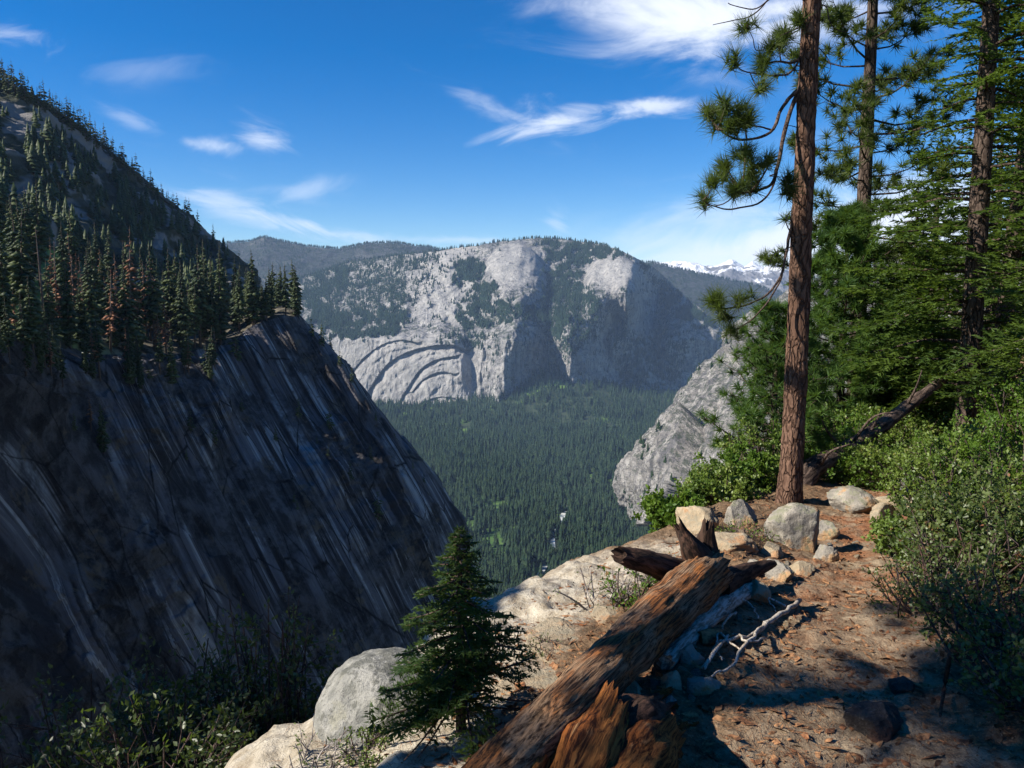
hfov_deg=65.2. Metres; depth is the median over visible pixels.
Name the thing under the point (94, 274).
conifer
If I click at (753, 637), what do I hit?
dead root
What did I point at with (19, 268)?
conifer
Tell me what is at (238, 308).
conifer
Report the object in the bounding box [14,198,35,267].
conifer
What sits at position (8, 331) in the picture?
conifer
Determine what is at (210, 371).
conifer
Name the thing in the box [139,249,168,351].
conifer
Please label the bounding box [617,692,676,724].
rock
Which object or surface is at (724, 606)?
bark slab
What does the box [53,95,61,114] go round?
conifer
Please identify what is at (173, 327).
conifer
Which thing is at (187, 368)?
dying conifer
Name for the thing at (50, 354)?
dying conifer
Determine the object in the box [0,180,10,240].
conifer
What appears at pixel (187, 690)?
bush
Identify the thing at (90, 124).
conifer
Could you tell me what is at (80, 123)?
conifer
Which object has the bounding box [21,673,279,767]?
bush
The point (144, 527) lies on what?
cliff
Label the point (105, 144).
conifer
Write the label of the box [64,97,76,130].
conifer
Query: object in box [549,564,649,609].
shrub
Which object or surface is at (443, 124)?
sky
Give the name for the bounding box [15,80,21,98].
conifer
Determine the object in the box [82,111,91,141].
conifer
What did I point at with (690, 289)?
canyon hills
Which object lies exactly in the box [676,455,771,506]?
bush
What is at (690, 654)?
rock
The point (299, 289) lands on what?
conifer
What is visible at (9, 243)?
conifer
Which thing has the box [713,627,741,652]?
dead root
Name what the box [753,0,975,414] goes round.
pine tree
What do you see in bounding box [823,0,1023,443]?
fir tree
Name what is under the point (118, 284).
conifer
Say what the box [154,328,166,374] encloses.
conifer
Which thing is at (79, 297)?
conifer
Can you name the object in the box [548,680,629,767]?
rotten wood
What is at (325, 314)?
mountain forest
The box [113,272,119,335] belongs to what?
dying conifer
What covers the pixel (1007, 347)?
fir tree
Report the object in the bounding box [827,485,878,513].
rock
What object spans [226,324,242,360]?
conifer
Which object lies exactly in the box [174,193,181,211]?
conifer
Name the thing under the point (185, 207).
conifer
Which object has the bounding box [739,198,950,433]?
young pine
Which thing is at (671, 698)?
rock
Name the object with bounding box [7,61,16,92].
conifer
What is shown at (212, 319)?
conifer
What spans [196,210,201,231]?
conifer
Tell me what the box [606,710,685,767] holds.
rotten wood
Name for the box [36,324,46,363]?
conifer
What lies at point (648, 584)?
shrub
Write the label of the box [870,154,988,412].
fir tree
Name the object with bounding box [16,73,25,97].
conifer
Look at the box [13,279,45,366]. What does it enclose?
conifer
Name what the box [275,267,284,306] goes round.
conifer
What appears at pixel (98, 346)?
conifer
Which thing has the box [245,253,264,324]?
conifer
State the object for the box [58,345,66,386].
conifer
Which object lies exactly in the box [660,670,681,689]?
rock
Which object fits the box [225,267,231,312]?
conifer
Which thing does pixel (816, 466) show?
dead tree
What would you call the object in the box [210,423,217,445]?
conifer
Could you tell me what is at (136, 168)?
conifer
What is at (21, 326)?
conifer
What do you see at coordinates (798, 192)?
pine tree
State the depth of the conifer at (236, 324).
294.45 m
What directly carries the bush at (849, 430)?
on the rocky ground at (270, 746)
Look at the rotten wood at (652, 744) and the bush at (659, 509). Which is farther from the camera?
the bush at (659, 509)
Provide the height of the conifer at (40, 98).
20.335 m
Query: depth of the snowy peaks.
8801.43 m
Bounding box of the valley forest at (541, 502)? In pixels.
[373,365,676,598]
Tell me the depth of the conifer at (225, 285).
306.38 m
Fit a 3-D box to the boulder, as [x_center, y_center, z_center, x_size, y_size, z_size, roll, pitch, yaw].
[-0.665,1.748,4.277,0.758,0.636,0.873,0,6,0]
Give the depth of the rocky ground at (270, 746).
4.40 m
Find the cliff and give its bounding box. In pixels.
[0,316,476,767]
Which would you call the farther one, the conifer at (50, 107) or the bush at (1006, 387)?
the conifer at (50, 107)
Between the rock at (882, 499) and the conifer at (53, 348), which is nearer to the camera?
the rock at (882, 499)
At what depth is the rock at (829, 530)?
8.33 m
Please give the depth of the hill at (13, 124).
561.15 m
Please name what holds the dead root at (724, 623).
on the rocky ground at (270, 746)
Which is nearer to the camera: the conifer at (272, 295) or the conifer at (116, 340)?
the conifer at (116, 340)
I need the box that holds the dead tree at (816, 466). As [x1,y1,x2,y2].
[803,370,947,485]
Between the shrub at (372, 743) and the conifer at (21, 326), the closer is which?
the shrub at (372, 743)
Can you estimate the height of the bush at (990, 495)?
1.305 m
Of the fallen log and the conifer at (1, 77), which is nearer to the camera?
the fallen log
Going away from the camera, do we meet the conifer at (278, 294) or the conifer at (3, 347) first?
the conifer at (3, 347)
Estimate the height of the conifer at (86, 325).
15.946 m
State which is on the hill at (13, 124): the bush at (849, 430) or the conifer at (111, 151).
the conifer at (111, 151)
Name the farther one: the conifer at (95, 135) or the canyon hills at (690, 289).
the canyon hills at (690, 289)
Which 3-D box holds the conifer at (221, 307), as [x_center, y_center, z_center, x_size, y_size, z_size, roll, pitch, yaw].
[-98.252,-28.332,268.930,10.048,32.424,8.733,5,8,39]
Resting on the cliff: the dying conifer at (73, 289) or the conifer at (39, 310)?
the conifer at (39, 310)
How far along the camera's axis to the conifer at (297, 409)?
266.05 m
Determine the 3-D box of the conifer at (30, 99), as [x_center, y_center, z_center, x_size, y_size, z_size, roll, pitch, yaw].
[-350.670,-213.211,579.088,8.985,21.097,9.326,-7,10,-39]
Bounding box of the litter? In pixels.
[276,483,1023,767]
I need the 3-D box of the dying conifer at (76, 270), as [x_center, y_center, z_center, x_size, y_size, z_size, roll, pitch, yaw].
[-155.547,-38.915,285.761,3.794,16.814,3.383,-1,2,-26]
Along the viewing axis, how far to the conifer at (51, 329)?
170.79 m
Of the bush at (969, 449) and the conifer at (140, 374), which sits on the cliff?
the conifer at (140, 374)
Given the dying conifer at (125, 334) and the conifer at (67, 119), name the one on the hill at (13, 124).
the conifer at (67, 119)
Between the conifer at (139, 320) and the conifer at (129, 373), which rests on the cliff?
the conifer at (129, 373)
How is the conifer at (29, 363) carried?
on the cliff
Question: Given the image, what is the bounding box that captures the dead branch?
[939,653,952,716]
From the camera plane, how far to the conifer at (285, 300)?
297.49 m
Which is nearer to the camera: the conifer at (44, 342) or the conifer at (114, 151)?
the conifer at (44, 342)
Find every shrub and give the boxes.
[271,714,375,767]
[331,724,391,767]
[525,632,560,657]
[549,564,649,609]
[597,566,658,610]
[620,547,679,586]
[715,514,784,545]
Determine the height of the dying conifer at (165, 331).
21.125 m
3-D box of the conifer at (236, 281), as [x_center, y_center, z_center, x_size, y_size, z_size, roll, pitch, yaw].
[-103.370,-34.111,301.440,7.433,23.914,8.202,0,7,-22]
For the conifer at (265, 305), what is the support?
on the terrace
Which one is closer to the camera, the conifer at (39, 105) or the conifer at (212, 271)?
the conifer at (212, 271)
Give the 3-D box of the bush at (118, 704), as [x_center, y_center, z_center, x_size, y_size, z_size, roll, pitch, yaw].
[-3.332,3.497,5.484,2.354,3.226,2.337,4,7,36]
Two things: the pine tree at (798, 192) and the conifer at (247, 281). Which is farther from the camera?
the conifer at (247, 281)
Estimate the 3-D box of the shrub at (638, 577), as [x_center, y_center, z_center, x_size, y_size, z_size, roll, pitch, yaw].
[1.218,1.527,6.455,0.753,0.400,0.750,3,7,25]
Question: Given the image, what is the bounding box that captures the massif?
[288,238,723,404]
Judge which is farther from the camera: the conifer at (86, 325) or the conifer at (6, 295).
the conifer at (86, 325)
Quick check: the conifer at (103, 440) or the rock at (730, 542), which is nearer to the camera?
the rock at (730, 542)
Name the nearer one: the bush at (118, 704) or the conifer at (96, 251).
the bush at (118, 704)
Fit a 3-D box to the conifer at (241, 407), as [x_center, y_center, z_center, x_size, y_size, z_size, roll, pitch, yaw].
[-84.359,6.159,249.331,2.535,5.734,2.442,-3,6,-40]
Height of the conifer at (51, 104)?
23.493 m
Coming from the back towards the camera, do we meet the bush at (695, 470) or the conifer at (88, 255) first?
the conifer at (88, 255)
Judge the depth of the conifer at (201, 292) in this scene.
261.81 m
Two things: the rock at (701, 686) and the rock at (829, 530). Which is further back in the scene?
the rock at (829, 530)
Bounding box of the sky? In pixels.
[0,0,1023,352]
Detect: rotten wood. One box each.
[520,703,550,767]
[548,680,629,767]
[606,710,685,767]
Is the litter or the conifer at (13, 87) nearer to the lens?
the litter
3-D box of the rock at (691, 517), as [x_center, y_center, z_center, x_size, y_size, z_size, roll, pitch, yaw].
[1.970,1.554,8.632,0.366,0.514,0.563,-4,7,-35]
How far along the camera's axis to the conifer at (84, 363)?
184.25 m
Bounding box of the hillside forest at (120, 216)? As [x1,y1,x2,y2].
[0,85,243,301]
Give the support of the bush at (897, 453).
on the rocky ground at (270, 746)
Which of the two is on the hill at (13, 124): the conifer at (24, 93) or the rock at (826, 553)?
the conifer at (24, 93)
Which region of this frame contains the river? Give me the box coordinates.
[537,506,566,574]
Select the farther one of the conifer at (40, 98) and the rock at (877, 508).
the conifer at (40, 98)
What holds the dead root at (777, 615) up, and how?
on the rocky ground at (270, 746)
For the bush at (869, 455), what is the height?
1.129 m
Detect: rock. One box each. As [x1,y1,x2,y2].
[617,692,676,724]
[624,680,641,694]
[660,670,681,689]
[665,695,676,702]
[675,505,718,534]
[680,643,704,664]
[687,676,721,695]
[698,627,734,645]
[715,532,758,553]
[724,499,756,527]
[751,579,770,603]
[760,541,783,558]
[762,559,794,581]
[764,503,819,552]
[789,561,815,576]
[813,544,839,562]
[818,520,839,540]
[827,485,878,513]
[843,701,903,742]
[869,502,895,523]
[875,496,913,509]
[888,676,914,693]
[900,477,923,495]
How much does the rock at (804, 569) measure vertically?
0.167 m
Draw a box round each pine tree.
[684,0,845,503]
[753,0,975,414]
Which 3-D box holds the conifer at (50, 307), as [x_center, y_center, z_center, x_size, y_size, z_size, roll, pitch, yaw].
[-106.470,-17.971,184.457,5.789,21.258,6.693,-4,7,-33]
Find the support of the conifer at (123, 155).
on the hill at (13, 124)
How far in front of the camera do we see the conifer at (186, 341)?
236.03 m
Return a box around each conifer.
[0,60,7,85]
[0,62,6,85]
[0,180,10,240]
[0,214,11,281]
[0,242,19,329]
[0,320,9,368]
[1,68,8,92]
[1,300,16,363]
[2,66,12,92]
[2,197,24,262]
[3,204,18,261]
[5,202,39,306]
[6,210,39,336]
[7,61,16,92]
[7,66,22,95]
[9,293,17,329]
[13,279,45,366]
[13,292,39,375]
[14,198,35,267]
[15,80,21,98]
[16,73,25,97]
[17,73,31,100]
[18,261,50,325]
[19,189,37,262]
[22,341,33,369]
[23,76,32,102]
[26,184,55,286]
[27,203,43,275]
[33,226,53,330]
[34,342,45,375]
[35,221,49,263]
[36,83,46,107]
[36,86,41,107]
[36,317,50,367]
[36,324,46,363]
[39,261,66,343]
[40,80,51,111]
[42,302,58,367]
[43,225,75,301]
[45,324,54,375]
[46,91,52,112]
[46,238,54,288]
[47,89,56,113]
[48,314,63,351]
[51,246,59,299]
[51,260,61,318]
[51,332,60,370]
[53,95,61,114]
[57,259,85,348]
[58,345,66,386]
[59,101,65,121]
[62,98,71,124]
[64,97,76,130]
[64,212,84,273]
[64,240,78,293]
[66,231,74,272]
[68,254,77,308]
[70,256,76,298]
[73,110,83,129]
[73,284,91,345]
[74,255,80,293]
[74,292,93,351]
[75,252,107,342]
[76,109,87,133]
[76,244,95,291]
[77,258,83,300]
[78,241,94,288]
[79,342,89,373]
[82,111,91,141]
[85,243,106,334]
[85,397,93,430]
[87,111,95,138]
[87,316,109,380]
[88,322,98,370]
[88,346,97,378]
[91,227,112,279]
[92,124,102,148]
[95,254,105,298]
[95,404,111,453]
[97,269,124,346]
[100,131,107,148]
[101,123,110,150]
[102,270,117,352]
[103,234,116,299]
[107,142,113,156]
[109,136,116,160]
[111,244,142,311]
[111,257,120,323]
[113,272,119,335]
[116,266,150,354]
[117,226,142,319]
[119,146,129,167]
[121,331,138,385]
[122,332,126,368]
[124,342,136,384]
[131,159,137,176]
[132,155,142,171]
[133,255,149,325]
[133,286,151,349]
[133,334,145,373]
[136,363,144,392]
[137,366,144,393]
[138,167,142,183]
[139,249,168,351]
[139,264,150,337]
[142,268,152,340]
[146,362,153,378]
[148,171,155,190]
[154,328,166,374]
[155,266,160,305]
[159,249,178,338]
[159,272,168,327]
[160,296,172,352]
[163,331,179,384]
[166,278,190,341]
[170,254,187,301]
[171,263,198,347]
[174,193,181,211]
[178,339,187,373]
[180,333,195,374]
[183,196,189,213]
[186,339,191,373]
[186,408,195,430]
[187,248,215,347]
[188,285,192,308]
[189,286,202,347]
[194,240,213,285]
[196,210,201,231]
[198,264,210,342]
[199,346,208,372]
[201,282,220,347]
[206,325,219,375]
[206,355,213,378]
[207,253,236,344]
[207,264,217,339]
[209,259,215,288]
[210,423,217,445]
[214,246,232,318]
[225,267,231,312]
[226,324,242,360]
[227,281,241,329]
[229,259,245,312]
[229,262,244,322]
[230,273,251,332]
[239,395,244,411]
[243,269,247,298]
[243,283,251,323]
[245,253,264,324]
[246,269,249,292]
[246,277,259,325]
[258,284,264,321]
[260,279,271,320]
[263,267,276,314]
[270,262,276,291]
[273,425,277,440]
[274,275,281,306]
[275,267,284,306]
[277,263,293,315]
[288,260,301,299]
[288,270,302,316]
[290,266,302,305]
[295,399,302,417]
[308,319,314,336]
[318,322,325,346]
[326,404,334,428]
[336,351,343,365]
[347,457,354,480]
[350,369,355,382]
[368,445,374,460]
[372,489,384,519]
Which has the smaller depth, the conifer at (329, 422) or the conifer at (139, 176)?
the conifer at (329, 422)
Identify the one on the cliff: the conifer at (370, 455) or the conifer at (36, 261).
the conifer at (370, 455)
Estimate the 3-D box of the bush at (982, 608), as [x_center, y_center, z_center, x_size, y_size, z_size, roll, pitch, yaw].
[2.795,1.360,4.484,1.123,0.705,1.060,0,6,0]
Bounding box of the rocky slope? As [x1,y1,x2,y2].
[612,241,1023,530]
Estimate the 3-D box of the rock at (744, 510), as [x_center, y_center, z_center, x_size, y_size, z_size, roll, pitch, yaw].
[2.531,1.495,8.854,0.437,0.424,0.367,0,6,0]
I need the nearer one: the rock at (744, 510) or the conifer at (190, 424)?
the rock at (744, 510)
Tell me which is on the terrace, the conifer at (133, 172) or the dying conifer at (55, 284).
the dying conifer at (55, 284)
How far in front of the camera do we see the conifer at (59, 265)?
235.01 m
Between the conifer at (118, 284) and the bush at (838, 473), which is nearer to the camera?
the bush at (838, 473)
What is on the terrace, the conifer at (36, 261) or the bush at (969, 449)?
the conifer at (36, 261)
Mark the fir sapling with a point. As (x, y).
(467, 665)
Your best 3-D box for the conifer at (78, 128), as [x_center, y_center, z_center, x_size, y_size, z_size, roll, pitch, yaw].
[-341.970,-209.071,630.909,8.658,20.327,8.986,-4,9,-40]
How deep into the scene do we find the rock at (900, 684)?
4.22 m
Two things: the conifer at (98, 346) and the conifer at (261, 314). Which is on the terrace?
the conifer at (261, 314)
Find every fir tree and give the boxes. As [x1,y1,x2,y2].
[810,190,1019,450]
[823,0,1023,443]
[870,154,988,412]
[917,0,1023,412]
[934,175,1023,417]
[937,124,1023,418]
[950,49,1023,380]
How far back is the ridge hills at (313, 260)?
7154.58 m
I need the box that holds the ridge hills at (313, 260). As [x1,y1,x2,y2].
[224,238,439,289]
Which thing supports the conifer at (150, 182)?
on the hill at (13, 124)
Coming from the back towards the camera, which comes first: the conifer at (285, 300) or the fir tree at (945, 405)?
the conifer at (285, 300)
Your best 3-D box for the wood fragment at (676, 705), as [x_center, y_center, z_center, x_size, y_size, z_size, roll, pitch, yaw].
[0.753,1.527,3.785,0.047,0.047,0.126,-3,-28,-22]
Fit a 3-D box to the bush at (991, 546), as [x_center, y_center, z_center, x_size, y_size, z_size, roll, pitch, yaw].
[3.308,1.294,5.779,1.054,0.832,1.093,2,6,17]
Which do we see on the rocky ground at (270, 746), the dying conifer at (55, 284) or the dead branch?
the dead branch
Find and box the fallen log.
[461,516,776,767]
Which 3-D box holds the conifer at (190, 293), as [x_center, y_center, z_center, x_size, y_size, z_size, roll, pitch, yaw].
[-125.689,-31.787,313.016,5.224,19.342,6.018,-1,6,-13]
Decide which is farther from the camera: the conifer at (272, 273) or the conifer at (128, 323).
the conifer at (272, 273)
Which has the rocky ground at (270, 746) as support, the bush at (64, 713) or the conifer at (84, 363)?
the bush at (64, 713)
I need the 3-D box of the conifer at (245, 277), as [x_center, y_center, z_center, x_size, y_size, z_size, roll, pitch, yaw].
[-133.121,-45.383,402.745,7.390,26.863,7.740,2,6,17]
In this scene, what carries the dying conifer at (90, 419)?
on the cliff
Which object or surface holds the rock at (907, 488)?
on the rocky ground at (270, 746)
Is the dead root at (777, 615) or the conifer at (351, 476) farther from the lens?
the conifer at (351, 476)
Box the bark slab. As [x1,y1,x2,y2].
[659,582,752,670]
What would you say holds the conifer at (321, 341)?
on the cliff
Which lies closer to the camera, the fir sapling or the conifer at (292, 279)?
the fir sapling
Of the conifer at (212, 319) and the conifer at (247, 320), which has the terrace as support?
the conifer at (247, 320)
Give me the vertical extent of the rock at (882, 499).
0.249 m
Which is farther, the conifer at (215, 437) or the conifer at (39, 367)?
the conifer at (215, 437)
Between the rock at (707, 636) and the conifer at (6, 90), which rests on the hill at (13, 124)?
the conifer at (6, 90)
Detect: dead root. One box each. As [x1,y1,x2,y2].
[701,633,766,669]
[711,598,801,650]
[711,621,764,676]
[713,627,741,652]
[715,611,736,659]
[742,599,758,618]
[768,597,785,611]
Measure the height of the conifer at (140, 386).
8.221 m
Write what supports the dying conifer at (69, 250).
on the terrace
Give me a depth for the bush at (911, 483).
8.80 m
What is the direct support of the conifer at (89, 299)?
on the terrace
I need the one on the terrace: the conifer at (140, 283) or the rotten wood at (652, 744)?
the conifer at (140, 283)
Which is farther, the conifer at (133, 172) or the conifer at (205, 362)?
the conifer at (133, 172)
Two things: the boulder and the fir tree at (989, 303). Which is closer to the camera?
the boulder
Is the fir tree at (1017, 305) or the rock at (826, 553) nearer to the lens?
the rock at (826, 553)
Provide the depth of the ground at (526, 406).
4068.11 m
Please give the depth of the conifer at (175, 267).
286.84 m
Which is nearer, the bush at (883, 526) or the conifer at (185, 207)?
the bush at (883, 526)
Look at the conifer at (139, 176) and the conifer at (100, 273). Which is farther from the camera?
the conifer at (139, 176)
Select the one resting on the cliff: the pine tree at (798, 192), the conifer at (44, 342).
the conifer at (44, 342)
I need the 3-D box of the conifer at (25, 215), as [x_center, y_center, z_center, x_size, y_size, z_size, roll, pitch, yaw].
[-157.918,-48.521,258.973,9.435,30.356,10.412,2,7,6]
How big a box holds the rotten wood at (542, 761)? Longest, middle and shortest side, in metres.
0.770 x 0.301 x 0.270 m
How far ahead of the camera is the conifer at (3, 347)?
142.03 m
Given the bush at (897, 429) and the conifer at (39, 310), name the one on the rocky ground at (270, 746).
the bush at (897, 429)
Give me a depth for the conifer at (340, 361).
297.04 m
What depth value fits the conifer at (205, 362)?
243.84 m
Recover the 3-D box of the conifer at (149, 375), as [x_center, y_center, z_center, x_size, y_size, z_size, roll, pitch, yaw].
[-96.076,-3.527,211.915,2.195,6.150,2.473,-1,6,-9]
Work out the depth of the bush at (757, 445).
12.31 m
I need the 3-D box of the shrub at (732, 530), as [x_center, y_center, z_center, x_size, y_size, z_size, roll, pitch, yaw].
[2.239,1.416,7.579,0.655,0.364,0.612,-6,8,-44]
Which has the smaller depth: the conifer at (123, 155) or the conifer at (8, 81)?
the conifer at (8, 81)
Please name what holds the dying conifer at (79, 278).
on the terrace
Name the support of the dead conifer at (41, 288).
on the terrace
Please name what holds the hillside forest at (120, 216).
on the hill at (13, 124)
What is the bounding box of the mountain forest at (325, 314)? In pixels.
[225,234,784,402]
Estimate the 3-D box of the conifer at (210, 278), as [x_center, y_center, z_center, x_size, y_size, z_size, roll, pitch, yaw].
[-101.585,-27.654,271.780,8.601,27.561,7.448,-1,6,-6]
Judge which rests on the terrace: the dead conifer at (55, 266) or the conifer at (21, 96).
the dead conifer at (55, 266)
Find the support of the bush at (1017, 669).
on the rocky ground at (270, 746)
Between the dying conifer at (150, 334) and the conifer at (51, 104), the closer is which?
the dying conifer at (150, 334)
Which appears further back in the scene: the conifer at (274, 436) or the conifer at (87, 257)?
the conifer at (87, 257)
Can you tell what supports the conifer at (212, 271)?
on the terrace
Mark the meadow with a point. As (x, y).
(491, 533)
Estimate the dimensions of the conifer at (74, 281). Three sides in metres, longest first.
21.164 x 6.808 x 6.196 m
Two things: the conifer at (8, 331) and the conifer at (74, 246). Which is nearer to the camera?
the conifer at (8, 331)
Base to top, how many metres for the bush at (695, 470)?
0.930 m
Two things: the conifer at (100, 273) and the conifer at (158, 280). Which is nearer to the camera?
the conifer at (100, 273)
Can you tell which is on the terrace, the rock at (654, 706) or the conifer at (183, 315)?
the conifer at (183, 315)
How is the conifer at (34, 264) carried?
on the terrace
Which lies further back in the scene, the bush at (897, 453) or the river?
the river
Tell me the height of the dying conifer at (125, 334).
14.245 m
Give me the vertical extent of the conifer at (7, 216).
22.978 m
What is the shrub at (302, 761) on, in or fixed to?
on the rocky ground at (270, 746)
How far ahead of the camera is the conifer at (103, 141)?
664.79 m
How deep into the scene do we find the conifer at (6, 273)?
170.22 m
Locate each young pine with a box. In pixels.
[693,294,852,470]
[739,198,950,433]
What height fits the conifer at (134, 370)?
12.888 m
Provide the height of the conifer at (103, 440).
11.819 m
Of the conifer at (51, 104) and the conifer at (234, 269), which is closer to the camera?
the conifer at (234, 269)
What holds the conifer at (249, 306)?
on the terrace
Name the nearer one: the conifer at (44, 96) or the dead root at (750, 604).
the dead root at (750, 604)
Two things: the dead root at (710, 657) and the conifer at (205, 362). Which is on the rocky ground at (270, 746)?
the dead root at (710, 657)
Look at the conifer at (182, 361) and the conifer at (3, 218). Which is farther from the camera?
the conifer at (3, 218)
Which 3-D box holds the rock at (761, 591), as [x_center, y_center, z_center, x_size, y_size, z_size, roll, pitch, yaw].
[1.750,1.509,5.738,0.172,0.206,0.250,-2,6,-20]
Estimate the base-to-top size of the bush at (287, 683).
1.930 m
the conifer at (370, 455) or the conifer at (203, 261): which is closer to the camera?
the conifer at (370, 455)
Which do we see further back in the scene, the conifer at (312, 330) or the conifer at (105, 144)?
the conifer at (105, 144)
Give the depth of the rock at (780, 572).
6.35 m
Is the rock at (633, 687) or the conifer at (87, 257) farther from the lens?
the conifer at (87, 257)
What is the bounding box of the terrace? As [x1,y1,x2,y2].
[2,225,299,356]
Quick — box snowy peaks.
[656,259,819,291]
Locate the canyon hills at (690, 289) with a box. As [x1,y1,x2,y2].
[646,262,782,328]
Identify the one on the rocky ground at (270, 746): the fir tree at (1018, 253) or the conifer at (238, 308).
the fir tree at (1018, 253)
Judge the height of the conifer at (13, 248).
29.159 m
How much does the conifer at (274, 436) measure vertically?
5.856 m
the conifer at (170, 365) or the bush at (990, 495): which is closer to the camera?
the bush at (990, 495)
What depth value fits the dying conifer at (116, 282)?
260.75 m
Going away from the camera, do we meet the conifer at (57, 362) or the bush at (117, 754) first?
the bush at (117, 754)
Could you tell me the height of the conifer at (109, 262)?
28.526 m
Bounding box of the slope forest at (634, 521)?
[613,241,987,529]
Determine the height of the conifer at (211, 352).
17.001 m
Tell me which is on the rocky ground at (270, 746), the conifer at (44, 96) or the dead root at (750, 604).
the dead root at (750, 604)
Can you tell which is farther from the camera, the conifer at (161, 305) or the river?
the river
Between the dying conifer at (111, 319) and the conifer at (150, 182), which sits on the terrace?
the dying conifer at (111, 319)
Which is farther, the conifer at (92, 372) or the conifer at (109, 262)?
the conifer at (109, 262)
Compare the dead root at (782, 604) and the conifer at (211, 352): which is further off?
the conifer at (211, 352)
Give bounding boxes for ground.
[224,356,1023,767]
[382,372,679,597]
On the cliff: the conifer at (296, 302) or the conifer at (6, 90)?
the conifer at (296, 302)
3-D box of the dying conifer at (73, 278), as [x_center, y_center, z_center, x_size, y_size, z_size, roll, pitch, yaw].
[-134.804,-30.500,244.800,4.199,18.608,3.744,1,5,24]
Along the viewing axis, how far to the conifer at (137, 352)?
207.66 m
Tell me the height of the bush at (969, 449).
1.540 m
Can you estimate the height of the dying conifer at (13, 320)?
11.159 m
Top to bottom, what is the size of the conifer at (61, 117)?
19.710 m
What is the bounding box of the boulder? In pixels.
[312,647,454,748]
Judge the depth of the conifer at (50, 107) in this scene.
605.32 m
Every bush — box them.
[0,649,217,767]
[0,677,207,767]
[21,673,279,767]
[79,624,312,767]
[166,583,346,761]
[631,476,705,532]
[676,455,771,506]
[690,440,778,491]
[690,458,767,493]
[715,413,807,484]
[762,408,894,457]
[810,416,901,491]
[822,393,954,461]
[830,424,950,490]
[861,508,926,563]
[862,521,1005,623]
[876,431,1023,520]
[886,418,1022,483]
[887,482,1023,580]
[887,499,1023,610]
[898,407,1023,515]
[904,552,1023,685]
[905,452,1023,572]
[928,570,1023,719]
[956,370,1023,463]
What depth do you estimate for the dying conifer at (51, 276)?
252.47 m
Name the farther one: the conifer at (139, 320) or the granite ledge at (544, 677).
the conifer at (139, 320)
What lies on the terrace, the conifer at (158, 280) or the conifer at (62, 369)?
the conifer at (158, 280)
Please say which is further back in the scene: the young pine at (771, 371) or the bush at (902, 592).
the young pine at (771, 371)
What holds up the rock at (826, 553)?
on the rocky ground at (270, 746)
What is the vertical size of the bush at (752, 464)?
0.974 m
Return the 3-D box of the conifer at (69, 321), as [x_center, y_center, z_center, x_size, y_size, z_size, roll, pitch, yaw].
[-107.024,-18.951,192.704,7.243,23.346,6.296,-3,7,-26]
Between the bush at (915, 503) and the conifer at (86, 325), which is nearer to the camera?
the bush at (915, 503)
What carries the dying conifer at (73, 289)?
on the terrace
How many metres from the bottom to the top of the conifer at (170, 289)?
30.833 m
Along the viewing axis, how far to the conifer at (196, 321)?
259.81 m
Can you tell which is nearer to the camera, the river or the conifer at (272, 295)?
the conifer at (272, 295)
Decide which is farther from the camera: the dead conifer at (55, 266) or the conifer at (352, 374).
the conifer at (352, 374)
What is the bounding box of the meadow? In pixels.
[467,493,513,554]
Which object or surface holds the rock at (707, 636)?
on the rocky ground at (270, 746)
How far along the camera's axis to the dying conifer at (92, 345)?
186.87 m
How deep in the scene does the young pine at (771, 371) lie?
12.81 m
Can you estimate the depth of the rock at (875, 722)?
3.77 m
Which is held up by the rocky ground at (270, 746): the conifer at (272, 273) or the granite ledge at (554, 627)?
the granite ledge at (554, 627)
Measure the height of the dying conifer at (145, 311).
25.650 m
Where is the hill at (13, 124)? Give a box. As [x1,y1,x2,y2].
[0,83,264,307]
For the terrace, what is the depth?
267.10 m
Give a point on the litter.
(702, 749)
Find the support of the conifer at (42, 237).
on the terrace
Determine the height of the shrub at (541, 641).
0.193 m
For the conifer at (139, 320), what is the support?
on the terrace
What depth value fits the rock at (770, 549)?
7.06 m
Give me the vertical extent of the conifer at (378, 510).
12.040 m
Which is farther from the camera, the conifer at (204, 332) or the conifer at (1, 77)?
the conifer at (1, 77)
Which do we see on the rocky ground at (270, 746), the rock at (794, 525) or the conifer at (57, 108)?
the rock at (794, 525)
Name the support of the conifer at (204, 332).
on the terrace
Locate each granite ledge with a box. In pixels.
[494,666,557,694]
[524,617,577,663]
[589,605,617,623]
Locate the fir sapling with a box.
[361,525,541,762]

